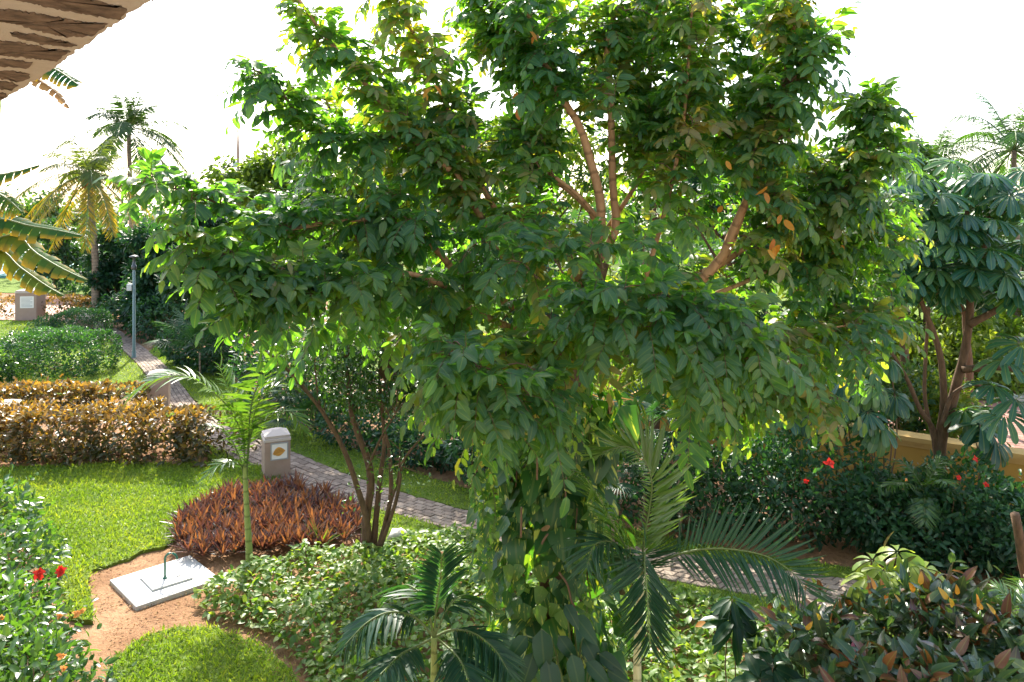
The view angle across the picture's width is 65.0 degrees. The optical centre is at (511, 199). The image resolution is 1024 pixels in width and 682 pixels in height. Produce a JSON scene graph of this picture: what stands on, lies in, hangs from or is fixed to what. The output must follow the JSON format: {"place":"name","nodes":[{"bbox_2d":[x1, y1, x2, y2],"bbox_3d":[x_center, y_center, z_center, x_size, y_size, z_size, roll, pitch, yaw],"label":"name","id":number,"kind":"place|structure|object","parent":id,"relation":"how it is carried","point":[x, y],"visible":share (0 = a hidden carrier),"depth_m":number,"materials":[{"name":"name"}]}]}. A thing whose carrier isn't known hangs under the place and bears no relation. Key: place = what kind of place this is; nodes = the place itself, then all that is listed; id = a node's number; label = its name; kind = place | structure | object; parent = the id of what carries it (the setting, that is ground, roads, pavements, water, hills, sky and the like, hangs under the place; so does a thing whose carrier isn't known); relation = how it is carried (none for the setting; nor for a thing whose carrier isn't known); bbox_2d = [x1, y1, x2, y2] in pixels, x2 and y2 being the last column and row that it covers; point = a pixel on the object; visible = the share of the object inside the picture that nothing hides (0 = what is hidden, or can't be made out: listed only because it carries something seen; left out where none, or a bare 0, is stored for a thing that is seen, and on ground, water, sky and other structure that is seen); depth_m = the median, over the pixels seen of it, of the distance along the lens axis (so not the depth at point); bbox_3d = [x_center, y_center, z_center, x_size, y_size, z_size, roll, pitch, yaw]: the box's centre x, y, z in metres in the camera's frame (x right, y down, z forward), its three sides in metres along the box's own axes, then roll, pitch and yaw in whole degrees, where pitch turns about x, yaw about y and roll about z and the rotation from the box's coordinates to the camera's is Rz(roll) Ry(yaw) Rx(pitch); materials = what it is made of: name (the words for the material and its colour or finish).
{"place":"outdoors","nodes":[
{"label":"outdoors","id":0,"kind":"place"},
{"bbox_2d":[0,302,88,319],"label":"plaza","id":1,"kind":"structure","parent":0,"point":[9,314],"depth_m":43.42,"materials":[{"name":"ceramic"}]},
{"bbox_2d":[15,288,45,320],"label":"stone pillar","id":2,"kind":"structure","parent":1,"relation":"on","point":[28,306],"depth_m":39.92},
{"bbox_2d":[0,320,146,397],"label":"lawn","id":3,"kind":"structure","parent":0,"point":[124,360],"depth_m":28.09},
{"bbox_2d":[0,349,26,382],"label":"clipped shrub","id":4,"kind":"object","parent":3,"relation":"on","point":[11,359],"visible":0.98,"depth_m":26.24,"materials":[{"name":"green plant"}]},
{"bbox_2d":[0,324,123,378],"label":"clipped shrub","id":5,"kind":"object","parent":3,"relation":"on","point":[38,337],"visible":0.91,"depth_m":27.39,"materials":[{"name":"green plant"}]},
{"bbox_2d":[47,306,115,342],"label":"clipped shrub","id":6,"kind":"object","parent":3,"relation":"on","point":[90,311],"visible":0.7,"depth_m":33.86,"materials":[{"name":"green plant"}]},
{"bbox_2d":[0,319,1018,681],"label":"grass","id":7,"kind":"structure","parent":3,"relation":"on","point":[120,489],"depth_m":15.08,"materials":[{"name":"plant"}]},
{"bbox_2d":[0,462,278,624],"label":"lawn","id":8,"kind":"structure","parent":0,"point":[113,563],"depth_m":15.14,"materials":[{"name":"plant"}]},
{"bbox_2d":[106,626,296,681],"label":"lawn","id":9,"kind":"structure","parent":0,"point":[197,665],"depth_m":10.38,"materials":[{"name":"plant"}]},
{"bbox_2d":[166,412,250,466],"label":"lawn","id":10,"kind":"structure","parent":0,"point":[211,460],"depth_m":18.65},
{"bbox_2d":[147,369,170,408],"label":"stone pillar","id":11,"kind":"structure","parent":10,"relation":"on","point":[162,391],"depth_m":23.05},
{"bbox_2d":[322,495,505,558],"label":"lawn","id":12,"kind":"structure","parent":0,"point":[391,525],"depth_m":14.73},
{"bbox_2d":[0,215,1020,681],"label":"ground","id":13,"kind":"structure","parent":0,"point":[100,639],"depth_m":12.51,"materials":[{"name":"soil"}]},
{"bbox_2d":[0,580,41,681],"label":"hibiscus shrub","id":14,"kind":"object","parent":13,"relation":"on","point":[22,611],"visible":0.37,"depth_m":9.62,"materials":[{"name":"green plant"}]},
{"bbox_2d":[0,463,55,553],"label":"hibiscus shrub","id":15,"kind":"object","parent":13,"relation":"on","point":[24,495],"visible":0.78,"depth_m":13.79,"materials":[{"name":"green plant"}]},
{"bbox_2d":[0,511,71,610],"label":"hibiscus shrub","id":16,"kind":"object","parent":13,"relation":"on","point":[12,564],"visible":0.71,"depth_m":12.01,"materials":[{"name":"green plant"}]},
{"bbox_2d":[0,66,82,120],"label":"tall banana plant","id":17,"kind":"object","parent":13,"relation":"on","point":[57,75],"visible":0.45,"depth_m":12.06,"materials":[{"name":"green plant"}]},
{"bbox_2d":[0,164,85,296],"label":"banana plant","id":18,"kind":"object","parent":13,"relation":"on","point":[22,241],"visible":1,"depth_m":10.23,"materials":[{"name":"green plant"}]},
{"bbox_2d":[0,292,90,318],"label":"copper shrub","id":19,"kind":"object","parent":13,"relation":"on","point":[12,301],"visible":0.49,"depth_m":40.79,"materials":[{"name":"orange plant"}]},
{"bbox_2d":[0,556,97,681],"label":"hibiscus shrub","id":20,"kind":"object","parent":13,"relation":"on","point":[45,614],"visible":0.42,"depth_m":10.42,"materials":[{"name":"green plant"}]},
{"bbox_2d":[15,186,86,230],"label":"background tree","id":21,"kind":"object","parent":13,"relation":"on","point":[51,213],"visible":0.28,"depth_m":73.70,"materials":[{"name":"green plant"}]},
{"bbox_2d":[0,601,139,681],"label":"hibiscus shrub","id":22,"kind":"object","parent":13,"relation":"on","point":[50,652],"visible":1,"depth_m":8.89,"materials":[{"name":"green plant"}]},
{"bbox_2d":[0,0,153,100],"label":"stone overhang","id":23,"kind":"object","parent":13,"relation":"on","point":[39,39],"visible":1,"depth_m":2.93,"materials":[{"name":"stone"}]},
{"bbox_2d":[0,373,157,412],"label":"copper hedge","id":24,"kind":"object","parent":13,"relation":"on","point":[17,389],"visible":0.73,"depth_m":22.75,"materials":[{"name":"orange plant"}]},
{"bbox_2d":[14,136,153,320],"bbox_3d":[-21.489,1.448,40.118,6.516,9.308,6.156,0,0,0],"label":"coconut palm","id":25,"kind":"object","parent":13,"relation":"on","point":[90,174],"visible":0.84,"depth_m":39.33,"materials":[{"name":"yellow plant"}]},
{"bbox_2d":[78,227,144,317],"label":"background tree","id":26,"kind":"object","parent":13,"relation":"on","point":[108,273],"visible":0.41,"depth_m":40.23,"materials":[{"name":"green plant"}]},
{"bbox_2d":[47,88,193,228],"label":"coconut palm","id":27,"kind":"object","parent":13,"relation":"on","point":[133,118],"visible":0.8,"depth_m":48.65,"materials":[{"name":"green plant"}]},
{"bbox_2d":[89,286,174,330],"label":"undergrowth shrub","id":28,"kind":"object","parent":13,"relation":"on","point":[115,307],"visible":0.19,"depth_m":37.08,"materials":[{"name":"green plant"}]},
{"bbox_2d":[0,395,265,467],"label":"copper hedge","id":29,"kind":"object","parent":13,"relation":"on","point":[183,421],"visible":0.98,"depth_m":18.21,"materials":[{"name":"orange plant"}]},
{"bbox_2d":[114,219,187,326],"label":"background tree","id":30,"kind":"object","parent":13,"relation":"on","point":[146,284],"visible":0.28,"depth_m":35.15,"materials":[{"name":"green plant"}]},
{"bbox_2d":[121,293,190,343],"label":"undergrowth shrub","id":31,"kind":"object","parent":13,"relation":"on","point":[150,330],"visible":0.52,"depth_m":33.77,"materials":[{"name":"green plant"}]},
{"bbox_2d":[110,555,214,610],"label":"concrete slab","id":32,"kind":"structure","parent":13,"relation":"on","point":[135,591],"depth_m":12.43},
{"bbox_2d":[140,565,192,590],"bbox_3d":[-5.436,5.944,12.641,0.617,0.038,0.571,0,0,-42],"label":"hatch cover","id":33,"kind":"object","parent":32,"relation":"on","point":[155,581],"visible":1,"depth_m":12.59,"materials":[{"name":"metal"}]},
{"bbox_2d":[32,465,307,681],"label":"leaf litter","id":34,"kind":"object","parent":13,"relation":"on","point":[173,614],"visible":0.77,"depth_m":11.49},
{"bbox_2d":[141,305,236,377],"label":"fan palm","id":35,"kind":"object","parent":13,"relation":"on","point":[183,326],"visible":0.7,"depth_m":26.51,"materials":[{"name":"green plant"}]},
{"bbox_2d":[152,317,240,367],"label":"undergrowth shrub","id":36,"kind":"object","parent":13,"relation":"on","point":[175,357],"visible":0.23,"depth_m":28.62,"materials":[{"name":"green plant"}]},
{"bbox_2d":[154,200,239,321],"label":"background tree","id":37,"kind":"object","parent":13,"relation":"on","point":[166,292],"visible":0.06,"depth_m":30.22,"materials":[{"name":"green plant"}]},
{"bbox_2d":[118,337,312,575],"bbox_3d":[-4.610,4.027,12.618,2.862,4.051,1.488,0,0,-19],"label":"young palm","id":38,"kind":"object","parent":13,"relation":"on","point":[248,424],"visible":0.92,"depth_m":12.77,"materials":[{"name":"green plant"}]},
{"bbox_2d":[178,319,284,375],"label":"undergrowth shrub","id":39,"kind":"object","parent":13,"relation":"on","point":[215,356],"visible":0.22,"depth_m":27.32,"materials":[{"name":"green plant"}]},
{"bbox_2d":[160,469,361,558],"bbox_3d":[-4.458,5.716,14.895,3.860,0.433,3.811,0,0,0],"label":"boat lily bed","id":40,"kind":"object","parent":13,"relation":"on","point":[280,505],"visible":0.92,"depth_m":14.52,"materials":[{"name":"red plant"}]},
{"bbox_2d":[197,129,331,255],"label":"background tree","id":41,"kind":"object","parent":13,"relation":"on","point":[255,173],"visible":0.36,"depth_m":25.42,"materials":[{"name":"green plant"}]},
{"bbox_2d":[221,330,337,401],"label":"hibiscus shrub","id":42,"kind":"object","parent":13,"relation":"on","point":[244,366],"visible":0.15,"depth_m":24.00,"materials":[{"name":"green plant"}]},
{"bbox_2d":[261,370,345,431],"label":"shrub","id":43,"kind":"object","parent":13,"relation":"on","point":[308,404],"visible":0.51,"depth_m":20.18,"materials":[{"name":"green plant"}]},
{"bbox_2d":[258,165,372,410],"bbox_3d":[-5.601,2.471,22.847,4.054,7.289,2.987,0,0,-16],"label":"background tree","id":44,"kind":"object","parent":13,"relation":"on","point":[345,255],"visible":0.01,"depth_m":22.59,"materials":[{"name":"green plant"}]},
{"bbox_2d":[265,351,382,428],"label":"hibiscus shrub","id":45,"kind":"object","parent":13,"relation":"on","point":[281,377],"visible":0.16,"depth_m":21.08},
{"bbox_2d":[244,308,441,559],"bbox_3d":[-2.663,3.885,13.884,3.653,4.352,1.960,0,0,0],"label":"tree","id":46,"kind":"object","parent":13,"relation":"on","point":[347,368],"visible":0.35,"depth_m":13.48,"materials":[{"name":"green plant"}]},
{"bbox_2d":[311,388,432,452],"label":"hibiscus shrub","id":47,"kind":"object","parent":13,"relation":"on","point":[337,424],"visible":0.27,"depth_m":19.23,"materials":[{"name":"green plant"}]},
{"bbox_2d":[367,411,487,474],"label":"hibiscus shrub","id":48,"kind":"object","parent":13,"relation":"on","point":[438,457],"visible":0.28,"depth_m":17.80,"materials":[{"name":"green plant"}]},
{"bbox_2d":[330,539,528,681],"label":"dwarf palm","id":49,"kind":"object","parent":13,"relation":"on","point":[451,667],"visible":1,"depth_m":7.39,"materials":[{"name":"green plant"}]},
{"bbox_2d":[410,116,525,287],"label":"background tree","id":50,"kind":"object","parent":13,"relation":"on","point":[470,238],"visible":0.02,"depth_m":20.40,"materials":[{"name":"green plant"}]},
{"bbox_2d":[442,429,528,493],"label":"hibiscus shrub","id":51,"kind":"object","parent":13,"relation":"on","point":[451,454],"visible":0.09,"depth_m":16.50,"materials":[{"name":"green plant"}]},
{"bbox_2d":[191,521,809,681],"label":"ground cover","id":52,"kind":"object","parent":13,"relation":"on","point":[353,570],"visible":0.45,"depth_m":11.40,"materials":[{"name":"green plant"}]},
{"bbox_2d":[92,0,937,632],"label":"broad tree","id":53,"kind":"object","parent":13,"relation":"on","point":[708,350],"visible":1,"depth_m":8.16,"materials":[{"name":"green plant"}]},
{"bbox_2d":[466,382,646,681],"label":"climbing vine","id":54,"kind":"object","parent":13,"relation":"on","point":[529,504],"visible":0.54,"depth_m":8.40,"materials":[{"name":"green plant"}]},
{"bbox_2d":[466,452,596,624],"bbox_3d":[0.211,3.465,8.201,1.346,1.788,0.327,0,0,0],"label":"trailing vine","id":55,"kind":"object","parent":54,"relation":"hanging from","point":[586,604],"visible":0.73,"depth_m":8.20,"materials":[{"name":"green plant"}]},
{"bbox_2d":[501,603,628,681],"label":"philodendron","id":56,"kind":"object","parent":13,"relation":"on","point":[540,657],"visible":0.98,"depth_m":7.68,"materials":[{"name":"green plant"}]},
{"bbox_2d":[585,431,646,541],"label":"fan palm","id":57,"kind":"object","parent":13,"relation":"on","point":[630,468],"visible":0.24,"depth_m":13.44,"materials":[{"name":"green plant"}]},
{"bbox_2d":[594,378,700,527],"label":"fan palm","id":58,"kind":"object","parent":13,"relation":"on","point":[655,403],"visible":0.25,"depth_m":14.30,"materials":[{"name":"green plant"}]},
{"bbox_2d":[603,428,713,530],"bbox_3d":[2.272,5.234,15.415,3.032,2.103,2.520,0,0,-29],"label":"shrub","id":59,"kind":"object","parent":13,"relation":"on","point":[630,513],"visible":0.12,"depth_m":14.78,"materials":[{"name":"green plant"}]},
{"bbox_2d":[623,369,714,534],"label":"fan palm","id":60,"kind":"object","parent":13,"relation":"on","point":[660,413],"visible":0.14,"depth_m":14.17,"materials":[{"name":"green plant"}]},
{"bbox_2d":[550,408,835,681],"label":"areca palm","id":61,"kind":"object","parent":13,"relation":"on","point":[630,572],"visible":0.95,"depth_m":7.01,"materials":[{"name":"green plant"}]},
{"bbox_2d":[625,424,802,543],"bbox_3d":[3.738,5.038,14.577,3.368,2.166,2.401,0,0,0],"label":"hibiscus shrub","id":62,"kind":"object","parent":13,"relation":"on","point":[709,475],"visible":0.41,"depth_m":14.09,"materials":[{"name":"green plant"}]},
{"bbox_2d":[654,132,787,279],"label":"background tree","id":63,"kind":"object","parent":13,"relation":"on","point":[693,183],"visible":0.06,"depth_m":19.60,"materials":[{"name":"green plant"}]},
{"bbox_2d":[700,596,760,681],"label":"dark seedling","id":64,"kind":"object","parent":13,"relation":"on","point":[740,616],"visible":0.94,"depth_m":8.46,"materials":[{"name":"green plant"}]},
{"bbox_2d":[731,646,802,681],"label":"dark seedling","id":65,"kind":"object","parent":13,"relation":"on","point":[756,668],"visible":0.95,"depth_m":7.60,"materials":[{"name":"green plant"}]},
{"bbox_2d":[720,417,896,553],"bbox_3d":[5.205,4.881,13.988,2.959,2.448,2.929,0,0,0],"label":"hibiscus shrub","id":66,"kind":"object","parent":13,"relation":"on","point":[818,501],"visible":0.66,"depth_m":13.72,"materials":[{"name":"green plant"}]},
{"bbox_2d":[740,568,899,681],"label":"croton shrub","id":67,"kind":"object","parent":13,"relation":"on","point":[816,648],"visible":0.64,"depth_m":7.81,"materials":[{"name":"green plant"}]},
{"bbox_2d":[630,391,1023,516],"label":"boundary wall","id":68,"kind":"structure","parent":13,"relation":"on","point":[915,447],"depth_m":16.01,"materials":[{"name":"paint"}]},
{"bbox_2d":[774,355,913,531],"bbox_3d":[5.813,4.381,14.318,2.563,3.357,1.407,0,0,12],"label":"frangipani shrub","id":69,"kind":"object","parent":13,"relation":"on","point":[876,437],"visible":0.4,"depth_m":13.92,"materials":[{"name":"green plant"}]},
{"bbox_2d":[811,461,969,571],"bbox_3d":[6.455,5.236,13.730,2.489,1.740,2.423,0,0,-42],"label":"hibiscus shrub","id":70,"kind":"object","parent":13,"relation":"on","point":[875,536],"visible":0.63,"depth_m":13.19,"materials":[{"name":"green plant"}]},
{"bbox_2d":[841,544,944,637],"bbox_3d":[4.371,5.031,9.146,1.322,2.044,0.972,0,0,0],"label":"umbrella seedling","id":71,"kind":"object","parent":13,"relation":"on","point":[916,563],"visible":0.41,"depth_m":9.11,"materials":[{"name":"green plant"}]},
{"bbox_2d":[796,532,995,681],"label":"croton shrub","id":72,"kind":"object","parent":13,"relation":"on","point":[899,593],"visible":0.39,"depth_m":8.13,"materials":[{"name":"green plant"}]},
{"bbox_2d":[848,354,957,438],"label":"wall shrub","id":73,"kind":"object","parent":13,"relation":"on","point":[912,424],"visible":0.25,"depth_m":17.88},
{"bbox_2d":[807,626,1023,681],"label":"croton shrub","id":74,"kind":"object","parent":13,"relation":"on","point":[881,666],"visible":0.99,"depth_m":6.98,"materials":[{"name":"green plant"}]},
{"bbox_2d":[883,133,953,426],"bbox_3d":[9.454,2.223,19.531,2.720,7.773,2.636,0,0,29],"label":"background tree","id":75,"kind":"object","parent":13,"relation":"on","point":[931,150],"visible":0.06,"depth_m":19.41,"materials":[{"name":"green plant"}]},
{"bbox_2d":[824,152,1023,493],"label":"umbrella tree","id":76,"kind":"object","parent":13,"relation":"on","point":[979,223],"visible":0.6,"depth_m":13.56,"materials":[{"name":"green plant"}]},
{"bbox_2d":[876,454,973,557],"bbox_3d":[6.696,5.149,13.436,1.515,1.801,1.817,0,0,-15],"label":"plant","id":77,"kind":"object","parent":13,"relation":"on","point":[932,478],"visible":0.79,"depth_m":13.10,"materials":[{"name":"green plant"}]},
{"bbox_2d":[900,369,991,438],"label":"bush","id":78,"kind":"object","parent":13,"relation":"on","point":[964,399],"visible":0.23,"depth_m":17.77,"materials":[{"name":"green plant"}]},
{"bbox_2d":[873,548,1023,681],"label":"croton shrub","id":79,"kind":"object","parent":13,"relation":"on","point":[966,595],"visible":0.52,"depth_m":7.91,"materials":[{"name":"green plant"}]},
{"bbox_2d":[874,444,1023,580],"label":"hibiscus shrub","id":80,"kind":"object","parent":13,"relation":"on","point":[960,531],"visible":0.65,"depth_m":12.81,"materials":[{"name":"green plant"}]},
{"bbox_2d":[925,246,1008,403],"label":"background tree","id":81,"kind":"object","parent":13,"relation":"on","point":[983,309],"visible":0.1,"depth_m":21.17,"materials":[{"name":"green plant"}]},
{"bbox_2d":[914,585,1023,675],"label":"croton shrub","id":82,"kind":"object","parent":13,"relation":"on","point":[1018,656],"visible":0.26,"depth_m":7.51,"materials":[{"name":"green plant"}]},
{"bbox_2d":[944,405,1012,526],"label":"frangipani shrub","id":83,"kind":"object","parent":13,"relation":"on","point":[970,435],"visible":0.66,"depth_m":13.93,"materials":[{"name":"green plant"}]},
{"bbox_2d":[940,469,1023,586],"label":"hibiscus shrub","id":84,"kind":"object","parent":13,"relation":"on","point":[1008,548],"visible":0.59,"depth_m":12.49,"materials":[{"name":"green plant"}]},
{"bbox_2d":[1010,511,1023,582],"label":"sawn trunk","id":85,"kind":"object","parent":13,"relation":"on","point":[1017,529],"visible":0.96,"depth_m":10.50,"materials":[{"name":"brown plant"}]},
{"bbox_2d":[0,238,1023,417],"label":"lawn","id":86,"kind":"structure","parent":0,"point":[9,286],"depth_m":55.48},
{"bbox_2d":[20,215,89,292],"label":"background tree","id":87,"kind":"object","parent":86,"relation":"on","point":[68,253],"visible":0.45,"depth_m":51.60,"materials":[{"name":"green plant"}]},
{"bbox_2d":[0,169,1023,275],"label":"wood","id":88,"kind":"object","parent":86,"relation":"on","point":[701,246],"visible":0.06,"depth_m":72.75,"materials":[{"name":"green plant"}]},
{"bbox_2d":[489,115,606,306],"bbox_3d":[1.000,1.401,24.930,4.557,9.415,3.516,0,0,0],"label":"background tree","id":89,"kind":"object","parent":86,"relation":"on","point":[573,157],"visible":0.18,"depth_m":24.18,"materials":[{"name":"green plant"}]},
{"bbox_2d":[585,363,647,407],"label":"garden shrub","id":90,"kind":"object","parent":86,"relation":"on","point":[622,382],"visible":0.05,"depth_m":21.28,"materials":[{"name":"green plant"}]},
{"bbox_2d":[571,114,718,251],"bbox_3d":[3.998,1.372,23.854,4.582,9.475,3.990,0,0,0],"label":"background tree","id":91,"kind":"object","parent":86,"relation":"on","point":[637,209],"visible":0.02,"depth_m":23.46,"materials":[{"name":"green plant"}]},
{"bbox_2d":[889,299,1006,377],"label":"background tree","id":92,"kind":"object","parent":86,"relation":"on","point":[985,326],"visible":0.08,"depth_m":26.14,"materials":[{"name":"green plant"}]},
{"bbox_2d":[895,320,1022,389],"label":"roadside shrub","id":93,"kind":"object","parent":86,"relation":"on","point":[949,349],"visible":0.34,"depth_m":24.82,"materials":[{"name":"green plant"}]},
{"bbox_2d":[907,116,1011,316],"bbox_3d":[16.816,1.376,31.855,5.690,9.465,5.539,0,0,-12],"label":"coconut palm","id":94,"kind":"object","parent":86,"relation":"on","point":[940,143],"visible":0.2,"depth_m":31.63,"materials":[{"name":"green plant"}]},
{"bbox_2d":[930,272,1023,354],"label":"background tree","id":95,"kind":"object","parent":86,"relation":"on","point":[1013,325],"visible":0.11,"depth_m":28.61,"materials":[{"name":"green plant"}]},
{"bbox_2d":[932,90,1023,346],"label":"coconut palm","id":96,"kind":"object","parent":86,"relation":"on","point":[1012,137],"visible":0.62,"depth_m":30.26,"materials":[{"name":"green plant"}]},
{"bbox_2d":[937,335,1023,402],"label":"roadside shrub","id":97,"kind":"object","parent":86,"relation":"on","point":[1018,389],"visible":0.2,"depth_m":24.49,"materials":[{"name":"green plant"}]},
{"bbox_2d":[0,0,1023,214],"label":"sky","id":98,"kind":"structure","parent":0,"point":[176,50],"materials":[{"name":"white"}]},
{"bbox_2d":[65,319,1018,639],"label":"path","id":99,"kind":"structure","parent":0,"point":[407,505],"depth_m":15.65,"materials":[{"name":"stone"}]},
{"bbox_2d":[127,255,138,357],"bbox_3d":[-14.384,4.050,30.513,0.400,3.900,0.340,0,0,0],"label":"lamp post","id":100,"kind":"object","parent":99,"relation":"on","point":[130,287],"visible":1,"depth_m":30.47,"materials":[{"name":"grey metal"}]},
{"bbox_2d":[261,427,290,477],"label":"stone pillar","id":101,"kind":"structure","parent":99,"relation":"on","point":[276,451],"depth_m":17.33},
{"bbox_2d":[149,345,1022,607],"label":"paved path","id":102,"kind":"structure","parent":0,"point":[843,573],"depth_m":17.27,"materials":[{"name":"stone"}]},
{"bbox_2d":[646,575,950,637],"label":"lawn","id":103,"kind":"structure","parent":0,"point":[724,593],"depth_m":12.12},
{"bbox_2d":[830,399,1023,448],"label":"road","id":104,"kind":"structure","parent":0,"point":[1020,444],"depth_m":20.94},
{"bbox_2d":[978,575,1023,631],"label":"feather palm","id":105,"kind":"object","parent":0,"point":[1014,596],"visible":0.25,"depth_m":9.95,"materials":[{"name":"green plant"}]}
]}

